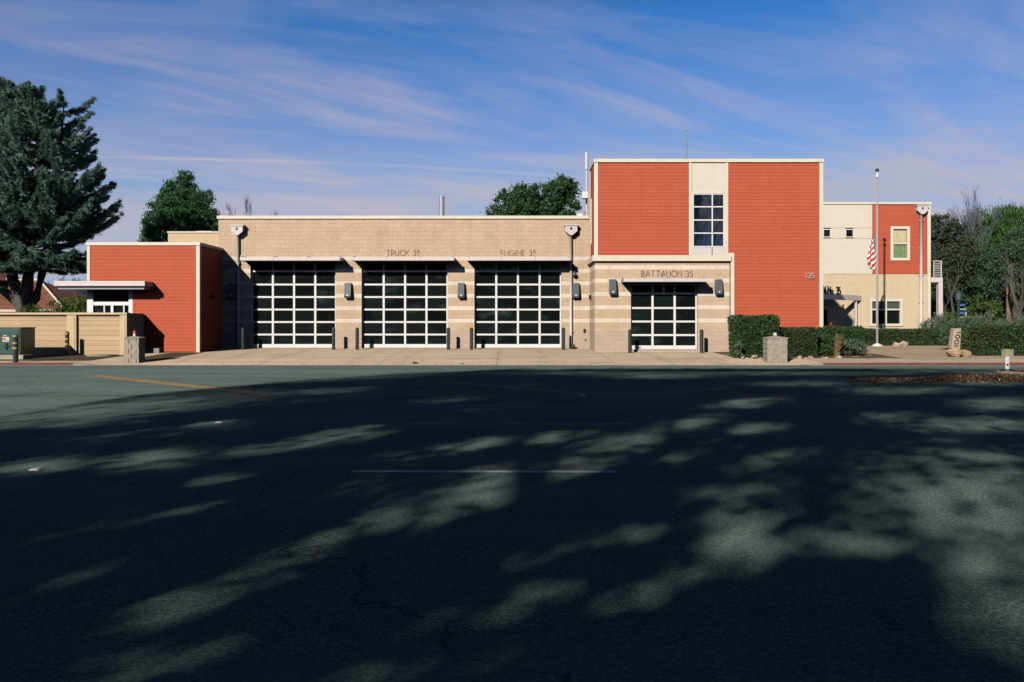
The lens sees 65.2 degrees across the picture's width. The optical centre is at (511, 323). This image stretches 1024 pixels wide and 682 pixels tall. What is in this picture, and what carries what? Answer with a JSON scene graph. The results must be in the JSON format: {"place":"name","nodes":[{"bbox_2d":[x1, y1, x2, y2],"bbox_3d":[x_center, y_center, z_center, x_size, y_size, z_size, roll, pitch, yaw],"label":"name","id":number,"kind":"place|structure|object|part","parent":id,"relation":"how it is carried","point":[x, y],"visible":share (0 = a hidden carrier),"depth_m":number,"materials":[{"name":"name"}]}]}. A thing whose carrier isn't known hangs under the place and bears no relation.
{"place":"outdoors","nodes":[
{"label":"outdoors","id":0,"kind":"place"},
{"bbox_2d":[0,361,83,362],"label":"pavement","id":1,"kind":"structure","parent":0,"point":[42,361],"depth_m":31.62,"materials":[{"name":"concrete"}]},
{"bbox_2d":[13,334,18,362],"bbox_3d":[-19.329,0.959,31.150,0.201,1.102,0.201,0,0,0],"label":"striped bollard","id":2,"kind":"object","parent":1,"relation":"on","point":[15,347],"visible":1,"depth_m":31.07,"materials":[{"name":"black metal"}]},
{"bbox_2d":[0,355,123,360],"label":"dirt strip","id":3,"kind":"object","parent":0,"point":[67,358],"visible":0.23,"depth_m":33.24,"materials":[{"name":"soil"}]},
{"bbox_2d":[0,327,44,358],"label":"utility cabinet","id":4,"kind":"object","parent":3,"relation":"on","point":[26,344],"visible":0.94,"depth_m":33.00,"materials":[{"name":"green metal"}]},
{"bbox_3d":[-21.142,0.735,32.965,1.640,1.010,0.070,0,0,0],"label":"door","id":5,"kind":"part","parent":4,"relation":"part of","materials":[{"name":"green paint"}]},
{"bbox_2d":[20,304,48,312],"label":"bush","id":6,"kind":"object","parent":3,"relation":"on","point":[31,309],"visible":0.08,"depth_m":38.37,"materials":[{"name":"green plant"}]},
{"bbox_2d":[28,299,65,312],"bbox_3d":[-22.058,0.037,38.630,2.341,2.472,2.010,0,0,-12],"label":"bush","id":7,"kind":"object","parent":3,"relation":"on","point":[52,304],"visible":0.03,"depth_m":38.58,"materials":[{"name":"green plant"}]},
{"bbox_2d":[49,297,85,312],"bbox_3d":[-21.375,-0.028,38.596,2.427,2.596,2.201,0,0,0],"label":"bush","id":8,"kind":"object","parent":3,"relation":"on","point":[68,309],"visible":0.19,"depth_m":38.34,"materials":[{"name":"green plant"}]},
{"bbox_2d":[65,331,69,355],"bbox_3d":[-19.404,0.869,34.900,0.181,1.082,0.181,0,0,0],"label":"striped bollard","id":9,"kind":"object","parent":3,"relation":"on","point":[67,339],"visible":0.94,"depth_m":34.83,"materials":[{"name":"metal"}]},
{"bbox_2d":[70,295,86,312],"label":"bush","id":10,"kind":"object","parent":3,"relation":"on","point":[81,302],"visible":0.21,"depth_m":38.25,"materials":[{"name":"green plant"}]},
{"bbox_2d":[0,313,160,354],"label":"boundary wall","id":11,"kind":"structure","parent":3,"relation":"on","point":[98,333],"depth_m":35.50,"materials":[{"name":"concrete"}]},
{"bbox_2d":[86,354,117,355],"bbox_3d":[-17.869,1.369,34.900,1.238,0.062,1.238,0,0,0],"label":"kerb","id":12,"kind":"object","parent":3,"relation":"on","point":[103,355],"visible":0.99,"depth_m":34.82,"materials":[{"name":"concrete"}]},
{"bbox_2d":[76,349,819,364],"bbox_3d":[-2.450,1.415,35.700,28.900,0.350,9.800,0,0,0],"label":"driveway apron","id":13,"kind":"object","parent":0,"point":[400,356],"visible":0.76,"depth_m":33.27,"materials":[{"name":"concrete"}]},
{"bbox_2d":[123,336,145,362],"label":"block pier","id":14,"kind":"structure","parent":13,"relation":"on","point":[134,349],"depth_m":31.51,"materials":[{"name":"beige stone"}]},
{"bbox_2d":[123,353,198,360],"bbox_3d":[-14.975,1.409,34.600,1.550,0.161,4.600,0,0,0],"label":"dirt patch","id":15,"kind":"object","parent":13,"relation":"on","point":[159,357],"visible":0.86,"depth_m":34.36,"materials":[{"name":"soil"}]},
{"bbox_2d":[241,328,244,349],"bbox_3d":[-13.183,0.738,39.200,0.170,1.112,0.169,0,0,0],"label":"door bollard","id":16,"kind":"object","parent":13,"relation":"on","point":[242,338],"depth_m":39.13,"materials":[{"name":"grey metal"}]},
{"bbox_2d":[332,328,334,349],"bbox_3d":[-8.742,0.738,39.200,0.169,1.112,0.169,0,0,0],"label":"door bollard","id":17,"kind":"object","parent":13,"relation":"on","point":[333,338],"depth_m":39.12,"materials":[{"name":"grey metal"}]},
{"bbox_2d":[355,328,358,349],"bbox_3d":[-7.585,0.738,39.200,0.169,1.112,0.169,0,0,0],"label":"door bollard","id":18,"kind":"object","parent":13,"relation":"on","point":[356,338],"depth_m":39.14,"materials":[{"name":"grey metal"}]},
{"bbox_2d":[447,328,449,349],"bbox_3d":[-3.116,0.738,39.200,0.169,1.112,0.169,0,0,0],"label":"door bollard","id":19,"kind":"object","parent":13,"relation":"on","point":[448,338],"depth_m":39.13,"materials":[{"name":"grey metal"}]},
{"bbox_2d":[470,328,472,349],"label":"door bollard","id":20,"kind":"object","parent":13,"relation":"on","point":[471,338],"depth_m":39.13,"materials":[{"name":"grey metal"}]},
{"bbox_2d":[562,328,564,349],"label":"door bollard","id":21,"kind":"object","parent":13,"relation":"on","point":[563,338],"depth_m":39.13,"materials":[{"name":"grey metal"}]},
{"bbox_2d":[628,329,631,352],"bbox_3d":[5.424,0.810,36.800,0.170,1.112,0.169,0,0,0],"label":"door bollard","id":22,"kind":"object","parent":13,"relation":"on","point":[629,340],"depth_m":36.74,"materials":[{"name":"grey metal"}]},
{"bbox_2d":[700,329,702,352],"bbox_3d":[8.722,0.810,36.800,0.169,1.112,0.169,0,0,0],"label":"door bollard","id":23,"kind":"object","parent":13,"relation":"on","point":[701,340],"depth_m":36.72,"materials":[{"name":"grey metal"}]},
{"bbox_2d":[732,341,744,357],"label":"silver shrub","id":24,"kind":"object","parent":13,"relation":"on","point":[739,354],"visible":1,"depth_m":33.35,"materials":[{"name":"green plant"}]},
{"bbox_2d":[762,336,787,362],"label":"block pier","id":25,"kind":"structure","parent":13,"relation":"on","point":[774,349],"depth_m":31.60,"materials":[{"name":"beige stone"}]},
{"bbox_2d":[0,366,1023,681],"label":"road","id":26,"kind":"structure","parent":0,"point":[692,538],"depth_m":6.35,"materials":[{"name":"grey asphalt"}]},
{"bbox_2d":[28,467,42,470],"bbox_3d":[-5.202,1.587,8.743,0.116,0.019,0.100,0,0,0],"label":"road marker","id":27,"kind":"object","parent":26,"relation":"on","point":[36,468],"visible":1,"depth_m":8.71,"materials":[{"name":"white plastic"}]},
{"bbox_2d":[89,375,267,393],"bbox_3d":[-9.350,1.596,21.525,9.741,0.001,0.460,0,0,41],"label":"yellow road line","id":28,"kind":"object","parent":26,"relation":"on","point":[189,385],"visible":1,"depth_m":20.69,"materials":[{"name":"paint"}]},
{"bbox_2d":[352,470,615,472],"bbox_3d":[-0.305,1.596,8.650,2.850,0.001,0.115,0,0,0],"label":"white road line","id":29,"kind":"object","parent":26,"relation":"on","point":[480,471],"visible":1,"depth_m":8.64,"materials":[{"name":"paint"}]},
{"bbox_2d":[0,394,1023,394],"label":"yellow road line","id":30,"kind":"object","parent":26,"relation":"on","point":[511,394],"visible":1,"depth_m":18.06,"materials":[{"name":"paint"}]},
{"bbox_2d":[403,423,630,423],"bbox_3d":[0.075,1.596,12.810,3.650,0.001,0.100,0,0,0],"label":"white road line","id":31,"kind":"object","parent":26,"relation":"on","point":[516,423],"visible":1,"depth_m":12.81,"materials":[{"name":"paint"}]},
{"bbox_2d":[207,361,1019,366],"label":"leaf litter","id":32,"kind":"object","parent":26,"relation":"on","point":[650,365],"visible":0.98,"depth_m":30.36,"materials":[{"name":"brown plant"}]},
{"bbox_2d":[844,370,1023,383],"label":"leaf litter","id":33,"kind":"object","parent":26,"relation":"on","point":[1000,377],"visible":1,"depth_m":22.28,"materials":[{"name":"brown plant"}]},
{"bbox_2d":[996,369,1023,374],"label":"median island","id":34,"kind":"structure","parent":26,"relation":"on","point":[998,371],"depth_m":25.67,"materials":[{"name":"concrete"}]},
{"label":"median paving","id":35,"kind":"structure","parent":34,"relation":"on","visible":0},
{"bbox_2d":[999,349,1015,370],"bbox_3d":[16.094,1.179,26.000,0.479,0.721,0.479,0,0,0],"label":"marker post","id":36,"kind":"object","parent":35,"relation":"on","point":[1006,353],"visible":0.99,"depth_m":25.99,"materials":[{"name":"white metal"}]},
{"bbox_2d":[0,0,1023,291],"label":"sky","id":37,"kind":"structure","parent":0,"point":[302,107],"materials":[{"name":"blue"}]},
{"bbox_2d":[802,346,1023,358],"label":"paved path","id":38,"kind":"structure","parent":0,"point":[920,352],"depth_m":36.34,"materials":[{"name":"beige concrete"}]},
{"bbox_2d":[716,352,899,357],"bbox_3d":[12.825,1.366,35.450,6.950,0.136,3.900,0,0,0],"label":"planting bed","id":39,"kind":"object","parent":38,"relation":"on","point":[869,355],"visible":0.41,"depth_m":34.30,"materials":[{"name":"brown soil"}]},
{"bbox_2d":[727,314,779,357],"bbox_3d":[10.372,0.528,34.391,1.897,1.936,1.849,0,0,0],"label":"clipped hedge","id":40,"kind":"object","parent":39,"relation":"on","point":[750,332],"visible":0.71,"depth_m":33.67,"materials":[{"name":"green plant"}]},
{"bbox_2d":[778,326,818,356],"bbox_3d":[12.124,0.792,34.547,1.802,1.397,1.539,0,0,0],"label":"clipped hedge","id":41,"kind":"object","parent":39,"relation":"on","point":[803,342],"visible":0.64,"depth_m":33.94,"materials":[{"name":"green plant"}]},
{"bbox_2d":[815,329,845,355],"bbox_3d":[13.687,0.824,34.570,1.552,1.235,1.373,0,0,-16],"label":"green shrub","id":42,"kind":"object","parent":39,"relation":"on","point":[824,341],"visible":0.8,"depth_m":34.37,"materials":[{"name":"green plant"}]},
{"bbox_2d":[828,333,845,356],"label":"dry stalks","id":43,"kind":"object","parent":39,"relation":"on","point":[837,343],"visible":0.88,"depth_m":33.98,"materials":[{"name":"brown plant"}]},
{"bbox_2d":[840,338,867,355],"bbox_3d":[14.869,1.022,34.730,1.464,0.842,1.224,0,0,0],"label":"silver shrub","id":44,"kind":"object","parent":39,"relation":"on","point":[855,347],"visible":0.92,"depth_m":34.57,"materials":[{"name":"green plant"}]},
{"bbox_2d":[815,325,865,352],"bbox_3d":[15.264,0.721,37.498,2.273,1.348,1.252,0,0,0],"label":"clipped hedge","id":45,"kind":"object","parent":38,"relation":"on","point":[854,332],"visible":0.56,"depth_m":37.02,"materials":[{"name":"green plant"}]},
{"bbox_2d":[946,328,962,356],"bbox_3d":[18.907,0.819,34.238,0.669,1.258,0.564,0,0,0],"label":"stone monument","id":46,"kind":"object","parent":38,"relation":"on","point":[953,350],"visible":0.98,"depth_m":34.20,"materials":[{"name":"beige stone"}]},
{"bbox_2d":[939,314,984,346],"bbox_3d":[21.680,0.407,38.473,2.171,1.860,2.078,0,0,-42],"label":"green shrub","id":47,"kind":"object","parent":38,"relation":"on","point":[962,325],"visible":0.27,"depth_m":38.34,"materials":[{"name":"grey plant"}]},
{"bbox_2d":[960,328,969,350],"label":"green shrub","id":48,"kind":"object","parent":38,"relation":"on","point":[964,335],"visible":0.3,"depth_m":36.12,"materials":[{"name":"green plant"}]},
{"bbox_2d":[960,349,970,356],"bbox_3d":[19.409,1.280,34.425,0.571,0.362,0.332,0,0,0],"label":"boulder","id":49,"kind":"object","parent":38,"relation":"on","point":[966,353],"visible":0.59,"depth_m":34.29,"materials":[{"name":"beige stone"}]},
{"bbox_2d":[967,324,1023,355],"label":"clipped hedge","id":50,"kind":"object","parent":38,"relation":"on","point":[987,340],"visible":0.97,"depth_m":34.84,"materials":[{"name":"green plant"}]},
{"bbox_2d":[806,359,1023,362],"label":"pavement","id":51,"kind":"structure","parent":0,"point":[918,360],"depth_m":32.15,"materials":[{"name":"concrete"}]},
{"label":"terrain","id":52,"kind":"structure","parent":0,"visible":0},
{"bbox_2d":[0,273,85,312],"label":"tiled house","id":53,"kind":"structure","parent":52,"relation":"on","point":[49,292],"depth_m":57.36,"materials":[{"name":"brown tile"}]},
{"bbox_2d":[0,76,125,312],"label":"cedar tree","id":54,"kind":"object","parent":52,"relation":"on","point":[43,205],"visible":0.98,"depth_m":45.26,"materials":[{"name":"green plant"}]},
{"bbox_2d":[68,277,86,295],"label":"bare tree","id":55,"kind":"object","parent":52,"relation":"on","point":[81,290],"visible":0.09,"depth_m":70.97,"materials":[{"name":"plant"}]},
{"bbox_2d":[70,278,86,295],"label":"bare tree","id":56,"kind":"object","parent":52,"relation":"on","point":[83,291],"visible":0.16,"depth_m":70.68,"materials":[{"name":"grey plant"}]},
{"bbox_2d":[137,169,220,241],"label":"conifer tree","id":57,"kind":"object","parent":52,"relation":"on","point":[176,212],"visible":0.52,"depth_m":58.96,"materials":[{"name":"green plant"}]},
{"bbox_2d":[223,192,253,215],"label":"bare tree","id":58,"kind":"object","parent":52,"relation":"on","point":[246,202],"visible":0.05,"depth_m":66.52,"materials":[{"name":"grey plant"}]},
{"bbox_2d":[54,129,942,351],"bbox_3d":[3.360,-4.276,49.100,48.206,11.352,25.800,0,0,0],"label":"fire station","id":59,"kind":"object","parent":52,"relation":"on","point":[678,255],"visible":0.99,"depth_m":40.00,"materials":[{"name":"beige brick"}]},
{"bbox_2d":[87,290,132,312],"bbox_3d":[-18.643,-0.200,37.150,2.115,3.000,0.140,0,0,0],"label":"window","id":60,"kind":"structure","parent":59,"relation":"in","point":[98,301],"depth_m":37.17,"materials":[{"name":"white glass"}]},
{"bbox_2d":[251,262,335,271],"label":"transom window","id":61,"kind":"structure","parent":59,"relation":"in","point":[256,266],"depth_m":40.22,"materials":[{"name":"black glass"}]},
{"bbox_2d":[252,272,335,347],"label":"garage door","id":62,"kind":"structure","parent":59,"relation":"in","point":[290,309],"depth_m":40.23,"materials":[{"name":"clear glass"}]},
{"bbox_2d":[362,272,447,347],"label":"garage door","id":63,"kind":"structure","parent":59,"relation":"in","point":[400,309],"depth_m":40.23,"materials":[{"name":"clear glass"}]},
{"bbox_2d":[362,262,447,271],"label":"transom window","id":64,"kind":"structure","parent":59,"relation":"in","point":[366,266],"depth_m":40.22,"materials":[{"name":"black glass"}]},
{"bbox_2d":[475,272,560,347],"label":"garage door","id":65,"kind":"structure","parent":59,"relation":"in","point":[513,309],"depth_m":40.23,"materials":[{"name":"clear glass"}]},
{"bbox_2d":[475,262,560,271],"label":"transom window","id":66,"kind":"structure","parent":59,"relation":"in","point":[479,266],"depth_m":40.21,"materials":[{"name":"black glass"}]},
{"bbox_2d":[631,294,696,349],"bbox_3d":[7.135,-0.072,37.653,3.130,2.615,0.075,0,0,0],"label":"garage door","id":67,"kind":"structure","parent":59,"relation":"in","point":[658,321],"depth_m":37.67,"materials":[{"name":"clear glass"}]},
{"bbox_2d":[631,284,696,294],"bbox_3d":[7.137,-1.627,37.645,3.135,0.495,0.090,0,0,0],"label":"transom window","id":68,"kind":"structure","parent":59,"relation":"in","point":[673,289],"depth_m":37.66,"materials":[{"name":"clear glass"}]},
{"bbox_2d":[693,194,723,246],"bbox_3d":[9.207,-4.850,37.500,1.475,2.500,0.060,0,0,0],"label":"window","id":69,"kind":"structure","parent":59,"relation":"in","point":[708,209],"depth_m":37.50,"materials":[{"name":"white glass"}]},
{"bbox_2d":[823,309,826,325],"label":"door","id":70,"kind":"structure","parent":59,"relation":"in","point":[824,310],"depth_m":49.97,"materials":[{"name":"black glass"}]},
{"bbox_2d":[823,229,830,236],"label":"window","id":71,"kind":"structure","parent":59,"relation":"in","point":[826,232],"depth_m":50.01,"materials":[{"name":"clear glass"}]},
{"bbox_2d":[845,229,853,236],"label":"window","id":72,"kind":"structure","parent":59,"relation":"in","point":[848,232],"depth_m":50.01,"materials":[{"name":"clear glass"}]},
{"bbox_2d":[869,299,902,325],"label":"window","id":73,"kind":"structure","parent":59,"relation":"in","point":[890,311],"depth_m":50.04,"materials":[{"name":"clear glass"}]},
{"bbox_2d":[890,226,909,260],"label":"window","id":74,"kind":"structure","parent":59,"relation":"in","point":[899,235],"depth_m":50.03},
{"bbox_2d":[479,173,582,215],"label":"evergreen tree","id":75,"kind":"object","parent":52,"relation":"on","point":[528,201],"visible":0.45,"depth_m":61.19,"materials":[{"name":"green plant"}]},
{"bbox_2d":[871,168,882,345],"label":"flagpole","id":76,"kind":"object","parent":52,"relation":"on","point":[877,176],"visible":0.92,"depth_m":44.46,"materials":[{"name":"white metal"}]},
{"bbox_2d":[867,232,875,270],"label":"flag","id":77,"kind":"object","parent":76,"relation":"hanging from","point":[871,259],"visible":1,"depth_m":44.47,"materials":[{"name":"fabric"}]},
{"bbox_2d":[899,341,907,345],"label":"rock","id":78,"kind":"object","parent":52,"relation":"on","point":[903,343],"visible":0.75,"depth_m":44.15,"materials":[{"name":"stone"}]},
{"bbox_2d":[865,328,949,345],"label":"clipped hedge","id":79,"kind":"object","parent":52,"relation":"on","point":[913,337],"visible":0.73,"depth_m":45.32,"materials":[{"name":"green plant"}]},
{"bbox_2d":[916,312,948,328],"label":"juniper","id":80,"kind":"object","parent":52,"relation":"on","point":[938,321],"visible":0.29,"depth_m":47.33,"materials":[{"name":"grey plant"}]},
{"bbox_2d":[932,309,960,325],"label":"green shrub","id":81,"kind":"object","parent":52,"relation":"on","point":[951,316],"visible":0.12,"depth_m":51.76,"materials":[{"name":"green plant"}]},
{"bbox_2d":[931,286,976,325],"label":"understorey tree","id":82,"kind":"object","parent":52,"relation":"on","point":[933,306],"visible":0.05,"depth_m":77.13,"materials":[{"name":"green plant"}]},
{"bbox_2d":[943,260,966,319],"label":"bare tree","id":83,"kind":"object","parent":52,"relation":"on","point":[951,294],"visible":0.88,"depth_m":60.01,"materials":[{"name":"brown plant"}]},
{"bbox_2d":[931,212,984,310],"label":"olive tree","id":84,"kind":"object","parent":52,"relation":"on","point":[951,241],"visible":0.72,"depth_m":64.87,"materials":[{"name":"green plant"}]},
{"bbox_2d":[954,290,961,318],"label":"lamp post","id":85,"kind":"object","parent":52,"relation":"on","point":[958,293],"visible":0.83,"depth_m":48.43,"materials":[{"name":"grey metal"}]},
{"bbox_2d":[960,304,966,317],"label":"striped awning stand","id":86,"kind":"object","parent":52,"relation":"on","point":[965,313],"visible":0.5,"depth_m":57.91,"materials":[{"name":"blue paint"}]},
{"bbox_2d":[932,235,1003,315],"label":"dark tree","id":87,"kind":"object","parent":52,"relation":"on","point":[965,298],"visible":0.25,"depth_m":65.95,"materials":[{"name":"green plant"}]},
{"bbox_2d":[941,184,1001,314],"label":"bare tree","id":88,"kind":"object","parent":52,"relation":"on","point":[970,224],"visible":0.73,"depth_m":67.00,"materials":[{"name":"plant"}]},
{"bbox_2d":[947,312,995,327],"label":"juniper","id":89,"kind":"object","parent":52,"relation":"on","point":[975,318],"visible":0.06,"depth_m":46.04,"materials":[{"name":"green plant"}]},
{"bbox_2d":[964,295,1005,321],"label":"green shrub","id":90,"kind":"object","parent":52,"relation":"on","point":[991,304],"visible":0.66,"depth_m":61.91,"materials":[{"name":"green plant"}]},
{"bbox_2d":[958,198,1023,320],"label":"pine tree","id":91,"kind":"object","parent":52,"relation":"on","point":[1010,217],"visible":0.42,"depth_m":68.78,"materials":[{"name":"green plant"}]},
{"bbox_2d":[963,218,1023,318],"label":"tree","id":92,"kind":"object","parent":52,"relation":"on","point":[1015,253],"visible":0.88,"depth_m":63.70,"materials":[{"name":"green plant"}]},
{"bbox_2d":[975,298,1011,316],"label":"understorey tree","id":93,"kind":"object","parent":52,"relation":"on","point":[988,307],"visible":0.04,"depth_m":77.53,"materials":[{"name":"green plant"}]},
{"bbox_2d":[972,310,1022,324],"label":"juniper","id":94,"kind":"object","parent":52,"relation":"on","point":[989,322],"visible":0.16,"depth_m":45.84,"materials":[{"name":"green plant"}]},
{"bbox_2d":[979,280,1023,320],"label":"understorey tree","id":95,"kind":"object","parent":52,"relation":"on","point":[1003,300],"visible":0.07,"depth_m":76.82,"materials":[{"name":"green plant"}]},
{"bbox_2d":[987,308,1023,324],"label":"juniper","id":96,"kind":"object","parent":52,"relation":"on","point":[1016,319],"visible":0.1,"depth_m":46.43,"materials":[{"name":"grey plant"}]},
{"bbox_2d":[1006,265,1010,324],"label":"utility pole","id":97,"kind":"object","parent":52,"relation":"on","point":[1008,301],"visible":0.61,"depth_m":59.88,"materials":[{"name":"brown wood"}]},
{"bbox_2d":[1000,246,1023,320],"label":"bare tree","id":98,"kind":"object","parent":52,"relation":"on","point":[1019,306],"visible":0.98,"depth_m":58.02,"materials":[{"name":"brown plant"}]},
{"label":"ground","id":99,"kind":"structure","parent":0,"visible":0},
{"bbox_2d":[0,363,72,364],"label":"kerb","id":100,"kind":"structure","parent":99,"relation":"on","point":[36,363],"depth_m":30.81,"materials":[{"name":"red paint"}]},
{"bbox_2d":[0,365,1023,365],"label":"gutter","id":101,"kind":"object","parent":99,"relation":"on","point":[504,365],"visible":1,"depth_m":30.61,"materials":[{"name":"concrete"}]},
{"bbox_2d":[823,363,1023,364],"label":"kerb","id":102,"kind":"structure","parent":99,"relation":"on","point":[922,363],"depth_m":30.82,"materials":[{"name":"red paint"}]}
]}

